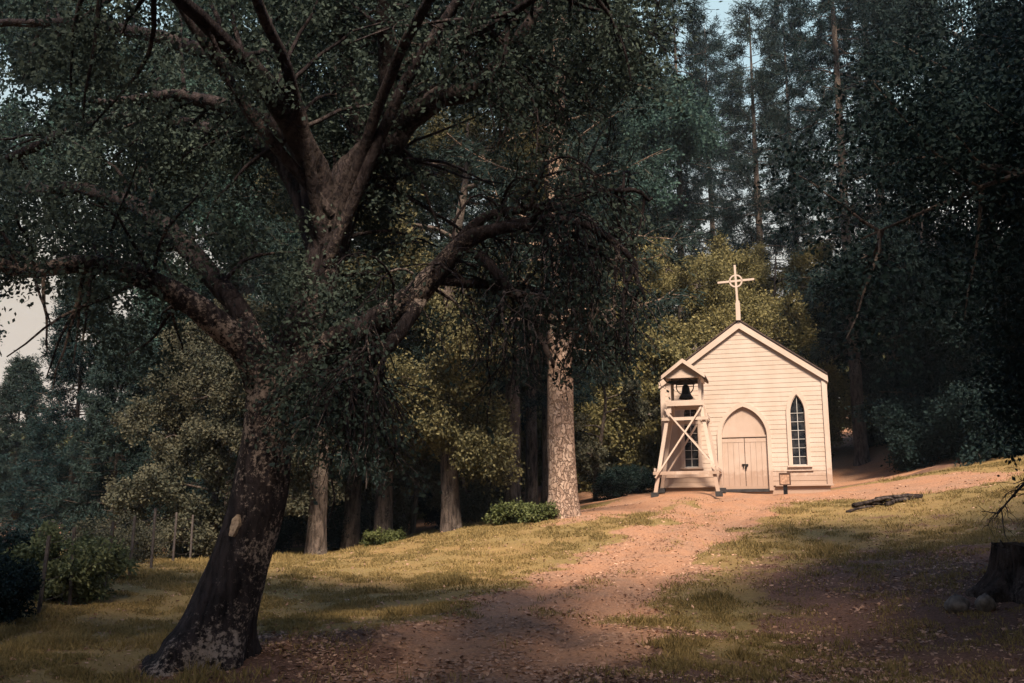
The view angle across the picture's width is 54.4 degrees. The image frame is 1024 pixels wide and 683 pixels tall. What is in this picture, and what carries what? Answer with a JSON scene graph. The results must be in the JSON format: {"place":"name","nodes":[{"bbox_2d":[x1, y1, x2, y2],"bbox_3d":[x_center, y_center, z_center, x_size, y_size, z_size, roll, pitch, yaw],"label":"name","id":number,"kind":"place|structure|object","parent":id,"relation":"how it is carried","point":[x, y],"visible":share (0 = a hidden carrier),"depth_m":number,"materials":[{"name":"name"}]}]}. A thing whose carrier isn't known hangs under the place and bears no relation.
{"place":"outdoors","nodes":[
{"label":"outdoors","id":0,"kind":"place"},
{"bbox_2d":[0,0,1018,436],"label":"sky","id":1,"kind":"structure","parent":0,"point":[28,321],"materials":[{"name":"white"}]},
{"bbox_2d":[0,418,1023,682],"bbox_3d":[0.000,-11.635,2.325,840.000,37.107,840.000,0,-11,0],"label":"ground","id":2,"kind":"structure","parent":0,"point":[848,476],"depth_m":16.70,"materials":[{"name":"soil"}]},
{"bbox_2d":[0,525,38,565],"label":"shrub","id":3,"kind":"object","parent":2,"relation":"on","point":[12,537],"visible":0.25,"depth_m":16.70,"materials":[{"name":"green plant"}]},
{"bbox_2d":[0,555,46,624],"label":"shrub","id":4,"kind":"object","parent":2,"relation":"on","point":[19,581],"visible":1,"depth_m":14.20,"materials":[{"name":"green plant"}]},
{"bbox_2d":[0,350,54,541],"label":"fir tree","id":5,"kind":"object","parent":2,"relation":"on","point":[19,370],"visible":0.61,"depth_m":42.70,"materials":[{"name":"green plant"}]},
{"bbox_2d":[0,273,135,550],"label":"fir tree","id":6,"kind":"object","parent":2,"relation":"on","point":[69,372],"visible":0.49,"depth_m":35.39,"materials":[{"name":"green plant"}]},
{"bbox_2d":[0,519,141,604],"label":"shrub","id":7,"kind":"object","parent":2,"relation":"on","point":[89,565],"visible":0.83,"depth_m":16.06,"materials":[{"name":"green plant"}]},
{"bbox_2d":[0,0,143,356],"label":"oak tree","id":8,"kind":"object","parent":2,"relation":"on","point":[7,48],"visible":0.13,"depth_m":49.44,"materials":[{"name":"green plant"}]},
{"bbox_2d":[60,535,138,578],"bbox_3d":[-7.688,4.169,18.501,1.408,1.147,1.530,5,-12,-24],"label":"shrub","id":9,"kind":"object","parent":2,"relation":"on","point":[100,541],"visible":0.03,"depth_m":18.54,"materials":[{"name":"green plant"}]},
{"bbox_2d":[35,304,175,536],"bbox_3d":[-13.150,3.119,33.110,4.153,8.766,3.900,3,-12,-14],"label":"fir tree","id":10,"kind":"object","parent":2,"relation":"on","point":[96,432],"visible":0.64,"depth_m":32.51,"materials":[{"name":"green plant"}]},
{"bbox_2d":[63,505,172,563],"bbox_3d":[-9.276,4.741,23.508,2.524,1.721,3.052,4,-12,-17],"label":"shrub","id":11,"kind":"object","parent":2,"relation":"on","point":[143,541],"visible":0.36,"depth_m":23.27,"materials":[{"name":"green plant"}]},
{"bbox_2d":[37,508,206,614],"bbox_3d":[-7.846,4.931,22.958,0.566,2.195,16.270,1,-11,-7],"label":"wire fence","id":12,"kind":"object","parent":2,"relation":"on","point":[46,559],"visible":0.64,"depth_m":17.03,"materials":[{"name":"wood"}]},
{"bbox_2d":[96,19,228,426],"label":"pine tree","id":13,"kind":"object","parent":2,"relation":"on","point":[201,243],"visible":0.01,"depth_m":53.34,"materials":[{"name":"green plant"}]},
{"bbox_2d":[115,341,210,544],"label":"fir tree","id":14,"kind":"object","parent":2,"relation":"on","point":[186,477],"visible":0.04,"depth_m":37.77,"materials":[{"name":"green plant"}]},
{"bbox_2d":[123,301,242,527],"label":"oak tree","id":15,"kind":"object","parent":2,"relation":"on","point":[209,494],"depth_m":43.13,"materials":[{"name":"green plant"}]},
{"bbox_2d":[158,527,218,558],"bbox_3d":[-9.451,6.163,30.305,2.891,1.631,2.392,10,-15,-41],"label":"shrub","id":16,"kind":"object","parent":2,"relation":"on","point":[180,551],"visible":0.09,"depth_m":29.27,"materials":[{"name":"green plant"}]},
{"bbox_2d":[100,307,321,557],"bbox_3d":[-8.678,2.691,29.075,6.576,8.236,6.496,2,-12,-11],"label":"oak tree","id":17,"kind":"object","parent":2,"relation":"on","point":[190,436],"visible":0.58,"depth_m":27.90,"materials":[{"name":"green plant"}]},
{"bbox_2d":[201,403,239,462],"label":"oak tree","id":18,"kind":"object","parent":2,"relation":"on","point":[213,420],"depth_m":41.80,"materials":[{"name":"green plant"}]},
{"bbox_2d":[95,0,357,507],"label":"oak tree","id":19,"kind":"object","parent":2,"relation":"on","point":[201,288],"visible":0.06,"depth_m":42.07,"materials":[{"name":"green plant"}]},
{"bbox_2d":[160,292,352,547],"bbox_3d":[-7.731,2.827,32.895,7.260,9.205,7.350,5,-12,-24],"label":"oak tree","id":20,"kind":"object","parent":2,"relation":"on","point":[301,537],"visible":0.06,"depth_m":31.59,"materials":[{"name":"green plant"}]},
{"bbox_2d":[196,16,317,302],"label":"pine tree","id":21,"kind":"object","parent":2,"relation":"on","point":[271,228],"visible":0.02,"depth_m":51.29,"materials":[{"name":"green plant"}]},
{"bbox_2d":[273,512,307,554],"bbox_3d":[-7.749,6.043,31.174,2.505,1.998,2.383,8,-14,-34],"label":"shrub","id":22,"kind":"object","parent":2,"relation":"on","point":[291,525],"visible":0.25,"depth_m":31.01,"materials":[{"name":"green plant"}]},
{"bbox_2d":[187,0,440,554],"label":"pine tree","id":23,"kind":"object","parent":2,"relation":"on","point":[316,539],"visible":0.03,"depth_m":29.72,"materials":[{"name":"green plant"}]},
{"bbox_2d":[307,498,372,550],"bbox_3d":[-5.667,6.025,32.508,2.383,1.998,2.505,3,-12,-16],"label":"shrub","id":24,"kind":"object","parent":2,"relation":"on","point":[335,525],"visible":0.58,"depth_m":31.85,"materials":[{"name":"green plant"}]},
{"bbox_2d":[0,0,721,678],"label":"oak tree","id":25,"kind":"object","parent":2,"relation":"on","point":[300,364],"visible":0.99,"depth_m":12.07,"materials":[{"name":"green plant"}]},
{"bbox_2d":[253,138,470,549],"bbox_3d":[-5.097,-0.142,32.950,6.814,14.241,8.551,8,-14,-35],"label":"oak tree","id":26,"kind":"object","parent":2,"relation":"on","point":[352,504],"visible":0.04,"depth_m":31.84,"materials":[{"name":"green plant"}]},
{"bbox_2d":[266,0,479,545],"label":"pine tree","id":27,"kind":"object","parent":2,"relation":"on","point":[383,517],"visible":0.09,"depth_m":31.57,"materials":[{"name":"green plant"}]},
{"bbox_2d":[357,527,406,546],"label":"shrub","id":28,"kind":"object","parent":2,"relation":"on","point":[378,537],"visible":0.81,"depth_m":29.75,"materials":[{"name":"green plant"}]},
{"bbox_2d":[345,328,429,537],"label":"oak tree","id":29,"kind":"object","parent":2,"relation":"on","point":[368,509],"visible":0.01,"depth_m":37.44,"materials":[{"name":"green plant"}]},
{"bbox_2d":[359,0,448,245],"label":"pine tree","id":30,"kind":"object","parent":2,"relation":"on","point":[421,198],"depth_m":59.06,"materials":[{"name":"green plant"}]},
{"bbox_2d":[417,491,440,528],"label":"shrub","id":31,"kind":"object","parent":2,"relation":"on","point":[432,514],"visible":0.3,"depth_m":36.11,"materials":[{"name":"green plant"}]},
{"bbox_2d":[393,439,468,534],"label":"young oak","id":32,"kind":"object","parent":2,"relation":"on","point":[402,516],"visible":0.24,"depth_m":32.38,"materials":[{"name":"green plant"}]},
{"bbox_2d":[0,293,885,521],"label":"forest","id":33,"kind":"object","parent":2,"relation":"on","point":[103,441],"depth_m":73.73,"materials":[{"name":"green plant"}]},
{"bbox_2d":[407,0,495,335],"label":"pine tree","id":34,"kind":"object","parent":2,"relation":"on","point":[452,216],"visible":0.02,"depth_m":53.86,"materials":[{"name":"green plant"}]},
{"bbox_2d":[334,107,575,532],"bbox_3d":[-1.950,-1.109,30.400,8.551,14.241,6.814,0,-11,0],"label":"oak tree","id":35,"kind":"object","parent":2,"relation":"on","point":[449,438],"visible":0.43,"depth_m":28.88,"materials":[{"name":"green plant"}]},
{"bbox_2d":[393,401,525,519],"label":"oak tree","id":36,"kind":"object","parent":2,"relation":"on","point":[420,516],"visible":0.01,"depth_m":43.08,"materials":[{"name":"green plant"}]},
{"bbox_2d":[409,241,525,500],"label":"oak tree","id":37,"kind":"object","parent":2,"relation":"on","point":[522,441],"depth_m":50.14,"materials":[{"name":"green plant"}]},
{"bbox_2d":[436,490,503,523],"bbox_3d":[-1.203,6.123,36.421,2.891,1.631,2.392,-3,-12,15],"label":"shrub","id":38,"kind":"object","parent":2,"relation":"on","point":[483,514],"visible":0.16,"depth_m":35.79,"materials":[{"name":"green plant"}]},
{"bbox_2d":[458,451,501,523],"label":"young oak","id":39,"kind":"object","parent":2,"relation":"on","point":[474,502],"visible":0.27,"depth_m":34.02,"materials":[{"name":"plant"}]},
{"bbox_2d":[481,497,536,525],"bbox_3d":[0.168,4.882,28.114,1.787,1.039,1.660,-7,-13,32],"label":"shrub","id":40,"kind":"object","parent":2,"relation":"on","point":[501,512],"visible":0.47,"depth_m":27.74,"materials":[{"name":"green plant"}]},
{"bbox_2d":[0,458,1023,682],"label":"grass","id":41,"kind":"structure","parent":2,"relation":"on","point":[19,648],"depth_m":16.19,"materials":[{"name":"green plant"}]},
{"bbox_2d":[0,470,1023,682],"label":"fallen leaves","id":42,"kind":"object","parent":2,"relation":"on","point":[600,678],"visible":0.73,"depth_m":12.85,"materials":[{"name":"brown plant"}]},
{"bbox_2d":[420,2,618,504],"bbox_3d":[0.065,-8.905,35.895,7.528,30.754,8.152,-5,-12,22],"label":"pine tree","id":43,"kind":"object","parent":2,"relation":"on","point":[513,492],"visible":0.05,"depth_m":34.13,"materials":[{"name":"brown plant"}]},
{"bbox_2d":[459,323,583,502],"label":"oak tree","id":44,"kind":"object","parent":2,"relation":"on","point":[490,484],"visible":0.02,"depth_m":40.29,"materials":[{"name":"green plant"}]},
{"bbox_2d":[505,497,560,522],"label":"shrub","id":45,"kind":"object","parent":2,"relation":"on","point":[537,513],"visible":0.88,"depth_m":27.01,"materials":[{"name":"green plant"}]},
{"bbox_2d":[468,36,620,504],"bbox_3d":[1.022,-5.492,39.193,6.865,24.603,6.339,5,-12,-25],"label":"pine tree","id":46,"kind":"object","parent":2,"relation":"on","point":[531,405],"visible":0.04,"depth_m":36.75,"materials":[{"name":"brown plant"}]},
{"bbox_2d":[504,343,590,487],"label":"oak tree","id":47,"kind":"object","parent":2,"relation":"on","point":[523,451],"depth_m":49.62,"materials":[{"name":"brown plant"}]},
{"bbox_2d":[475,22,620,504],"bbox_3d":[1.272,-6.022,42.468,6.736,26.141,7.294,-1,-11,7],"label":"pine tree","id":48,"kind":"object","parent":2,"relation":"on","point":[544,489],"visible":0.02,"depth_m":39.71,"materials":[{"name":"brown plant"}]},
{"bbox_2d":[426,0,714,519],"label":"pine tree","id":49,"kind":"object","parent":2,"relation":"on","point":[562,484],"visible":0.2,"depth_m":27.89,"materials":[{"name":"green plant"}]},
{"bbox_2d":[523,302,676,485],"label":"oak tree","id":50,"kind":"object","parent":2,"relation":"on","point":[540,471],"visible":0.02,"depth_m":48.38,"materials":[{"name":"green plant"}]},
{"bbox_2d":[485,41,737,334],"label":"oak tree","id":51,"kind":"object","parent":2,"relation":"on","point":[692,136],"visible":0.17,"depth_m":51.53,"materials":[{"name":"green plant"}]},
{"bbox_2d":[584,463,644,500],"bbox_3d":[3.714,5.173,36.020,1.787,1.498,1.878,-7,-13,32],"label":"shrub","id":52,"kind":"object","parent":2,"relation":"on","point":[615,482],"visible":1,"depth_m":35.72,"materials":[{"name":"green plant"}]},
{"bbox_2d":[573,360,660,501],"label":"young oak","id":53,"kind":"object","parent":2,"relation":"on","point":[587,455],"visible":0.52,"depth_m":36.15,"materials":[{"name":"green plant"}]},
{"bbox_2d":[522,246,718,492],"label":"oak tree","id":54,"kind":"object","parent":2,"relation":"on","point":[620,430],"visible":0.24,"depth_m":40.19,"materials":[{"name":"green plant"}]},
{"bbox_2d":[586,16,684,366],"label":"pine tree","id":55,"kind":"object","parent":2,"relation":"on","point":[649,208],"visible":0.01,"depth_m":59.19,"materials":[{"name":"green plant"}]},
{"bbox_2d":[619,463,660,493],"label":"shrub","id":56,"kind":"object","parent":2,"relation":"on","point":[648,477],"visible":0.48,"depth_m":38.60,"materials":[{"name":"green plant"}]},
{"bbox_2d":[651,358,725,497],"bbox_3d":[5.832,2.924,33.161,2.260,4.538,1.917,-3,-12,16],"label":"bell stand","id":57,"kind":"object","parent":2,"relation":"on","point":[679,369],"visible":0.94,"depth_m":32.86,"materials":[{"name":"white paint"}]},
{"bbox_2d":[676,378,694,399],"bbox_3d":[5.828,1.624,33.405,0.614,0.767,0.525,-3,-12,16],"label":"bell","id":58,"kind":"object","parent":57,"relation":"hanging from","point":[685,393],"visible":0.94,"depth_m":33.26,"materials":[{"name":"black metal"}]},
{"bbox_2d":[630,0,757,364],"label":"pine tree","id":59,"kind":"object","parent":2,"relation":"on","point":[681,188],"visible":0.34,"depth_m":56.87,"materials":[{"name":"green plant"}]},
{"bbox_2d":[611,229,819,351],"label":"oak tree","id":60,"kind":"object","parent":2,"relation":"on","point":[759,314],"visible":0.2,"depth_m":44.58,"materials":[{"name":"green plant"}]},
{"bbox_2d":[670,15,770,314],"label":"pine tree","id":61,"kind":"object","parent":2,"relation":"on","point":[712,65],"visible":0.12,"depth_m":72.17,"materials":[{"name":"green plant"}]},
{"bbox_2d":[659,265,833,493],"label":"chapel","id":62,"kind":"structure","parent":2,"relation":"on","point":[765,399],"depth_m":34.07,"materials":[{"name":"white paint"}]},
{"bbox_2d":[680,394,703,468],"bbox_3d":[6.200,3.134,34.545,0.850,2.825,0.150,-3,-12,16],"label":"window","id":63,"kind":"structure","parent":62,"relation":"in","point":[691,456],"depth_m":34.47,"materials":[{"name":"glass"}]},
{"bbox_2d":[722,438,745,485],"bbox_3d":[7.570,4.162,33.985,0.745,1.730,0.084,-3,-12,16],"label":"door","id":64,"kind":"structure","parent":62,"relation":"in","point":[734,474],"depth_m":33.99,"materials":[{"name":"paint"}]},
{"bbox_2d":[744,437,768,485],"bbox_3d":[8.287,4.120,33.773,0.765,1.730,0.106,-3,-12,16],"label":"door","id":65,"kind":"structure","parent":62,"relation":"in","point":[756,459],"depth_m":33.78,"materials":[{"name":"paint"}]},
{"bbox_2d":[786,387,813,470],"bbox_3d":[9.644,2.941,33.576,0.850,2.825,0.150,-3,-12,16],"label":"window","id":66,"kind":"structure","parent":62,"relation":"in","point":[798,436],"depth_m":33.57,"materials":[{"name":"glass"}]},
{"bbox_2d":[698,0,815,345],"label":"pine tree","id":67,"kind":"object","parent":2,"relation":"on","point":[761,78],"visible":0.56,"depth_m":59.16,"materials":[{"name":"green plant"}]},
{"bbox_2d":[779,473,790,493],"bbox_3d":[8.788,4.650,32.026,0.361,0.848,0.107,-3,-12,16],"label":"notice sign","id":68,"kind":"object","parent":2,"relation":"on","point":[784,479],"visible":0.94,"depth_m":32.02,"materials":[{"name":"beige metal"}]},
{"bbox_2d":[708,237,875,454],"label":"oak tree","id":69,"kind":"object","parent":2,"relation":"on","point":[837,385],"visible":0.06,"depth_m":46.75,"materials":[{"name":"green plant"}]},
{"bbox_2d":[740,0,845,367],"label":"pine tree","id":70,"kind":"object","parent":2,"relation":"on","point":[779,47],"visible":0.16,"depth_m":65.86,"materials":[{"name":"green plant"}]},
{"bbox_2d":[753,0,936,465],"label":"pine tree","id":71,"kind":"object","parent":2,"relation":"on","point":[860,439],"visible":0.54,"depth_m":45.39,"materials":[{"name":"green plant"}]},
{"bbox_2d":[846,505,874,512],"bbox_3d":[9.322,4.466,26.573,0.929,0.124,0.236,-4,-13,-21],"label":"log","id":72,"kind":"object","parent":2,"relation":"on","point":[855,509],"visible":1,"depth_m":26.47,"materials":[{"name":"wood"}]},
{"bbox_2d":[851,502,883,507],"bbox_3d":[9.633,4.419,26.964,0.852,0.145,0.218,-4,-12,18],"label":"log","id":73,"kind":"object","parent":2,"relation":"on","point":[875,503],"visible":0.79,"depth_m":26.93,"materials":[{"name":"wood"}]},
{"bbox_2d":[808,242,934,447],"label":"oak tree","id":74,"kind":"object","parent":2,"relation":"on","point":[873,440],"visible":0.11,"depth_m":46.12,"materials":[{"name":"green plant"}]},
{"bbox_2d":[852,496,897,507],"bbox_3d":[9.827,4.313,26.799,1.332,0.197,0.344,-4,-25,-12],"label":"log","id":75,"kind":"object","parent":2,"relation":"on","point":[859,504],"visible":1,"depth_m":26.76,"materials":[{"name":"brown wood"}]},
{"bbox_2d":[728,0,1023,539],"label":"oak tree","id":76,"kind":"object","parent":2,"relation":"on","point":[932,144],"visible":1,"depth_m":14.00,"materials":[{"name":"green plant"}]},
{"bbox_2d":[787,0,969,374],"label":"pine tree","id":77,"kind":"object","parent":2,"relation":"on","point":[861,158],"visible":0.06,"depth_m":53.33,"materials":[{"name":"green plant"}]},
{"bbox_2d":[865,500,902,505],"bbox_3d":[10.136,4.423,27.182,1.032,0.175,0.222,-3,-21,8],"label":"log","id":78,"kind":"object","parent":2,"relation":"on","point":[884,501],"visible":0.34,"depth_m":27.17,"materials":[{"name":"brown wood"}]},
{"bbox_2d":[884,500,900,505],"bbox_3d":[10.252,4.327,26.823,0.218,0.164,0.752,-14,-7,43],"label":"log","id":79,"kind":"object","parent":2,"relation":"on","point":[891,502],"visible":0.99,"depth_m":26.61,"materials":[{"name":"brown wood"}]},
{"bbox_2d":[895,496,922,502],"bbox_3d":[10.630,4.304,26.990,0.961,0.151,0.348,-17,-24,14],"label":"log","id":80,"kind":"object","parent":2,"relation":"on","point":[903,498],"visible":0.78,"depth_m":26.93,"materials":[{"name":"brown wood"}]},
{"bbox_2d":[875,494,919,501],"bbox_3d":[10.503,4.267,27.106,1.221,0.213,0.148,-1,-11,3],"label":"log","id":81,"kind":"object","parent":80,"relation":"on","point":[900,496],"visible":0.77,"depth_m":27.07,"materials":[{"name":"wood"}]},
{"bbox_2d":[804,188,1023,472],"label":"oak tree","id":82,"kind":"object","parent":2,"relation":"on","point":[912,445],"visible":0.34,"depth_m":37.75,"materials":[{"name":"green plant"}]},
{"bbox_2d":[851,0,1023,404],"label":"oak tree","id":83,"kind":"object","parent":2,"relation":"on","point":[893,9],"visible":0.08,"depth_m":40.29,"materials":[{"name":"green plant"}]},
{"bbox_2d":[870,0,1023,466],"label":"oak tree","id":84,"kind":"object","parent":2,"relation":"on","point":[964,435],"visible":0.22,"depth_m":35.95,"materials":[{"name":"green plant"}]},
{"bbox_2d":[944,594,969,612],"bbox_3d":[6.294,3.709,14.039,0.325,0.324,0.347,-9,-3,-15],"label":"rock","id":85,"kind":"object","parent":2,"relation":"on","point":[955,603],"visible":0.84,"depth_m":13.96,"materials":[{"name":"stone"}]},
{"bbox_2d":[974,593,995,611],"bbox_3d":[6.579,3.638,13.843,0.277,0.295,0.361,7,-13,28],"label":"rock","id":86,"kind":"object","parent":2,"relation":"on","point":[985,602],"visible":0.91,"depth_m":13.76,"materials":[{"name":"stone"}]},
{"bbox_2d":[965,540,1023,603],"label":"tree stump","id":87,"kind":"object","parent":2,"relation":"on","point":[1001,580],"visible":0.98,"depth_m":14.31,"materials":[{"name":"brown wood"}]},
{"bbox_2d":[979,446,1023,541],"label":"dead bough","id":88,"kind":"object","parent":2,"relation":"on","point":[1014,491],"visible":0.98,"depth_m":16.38,"materials":[{"name":"brown plant"}]}
]}

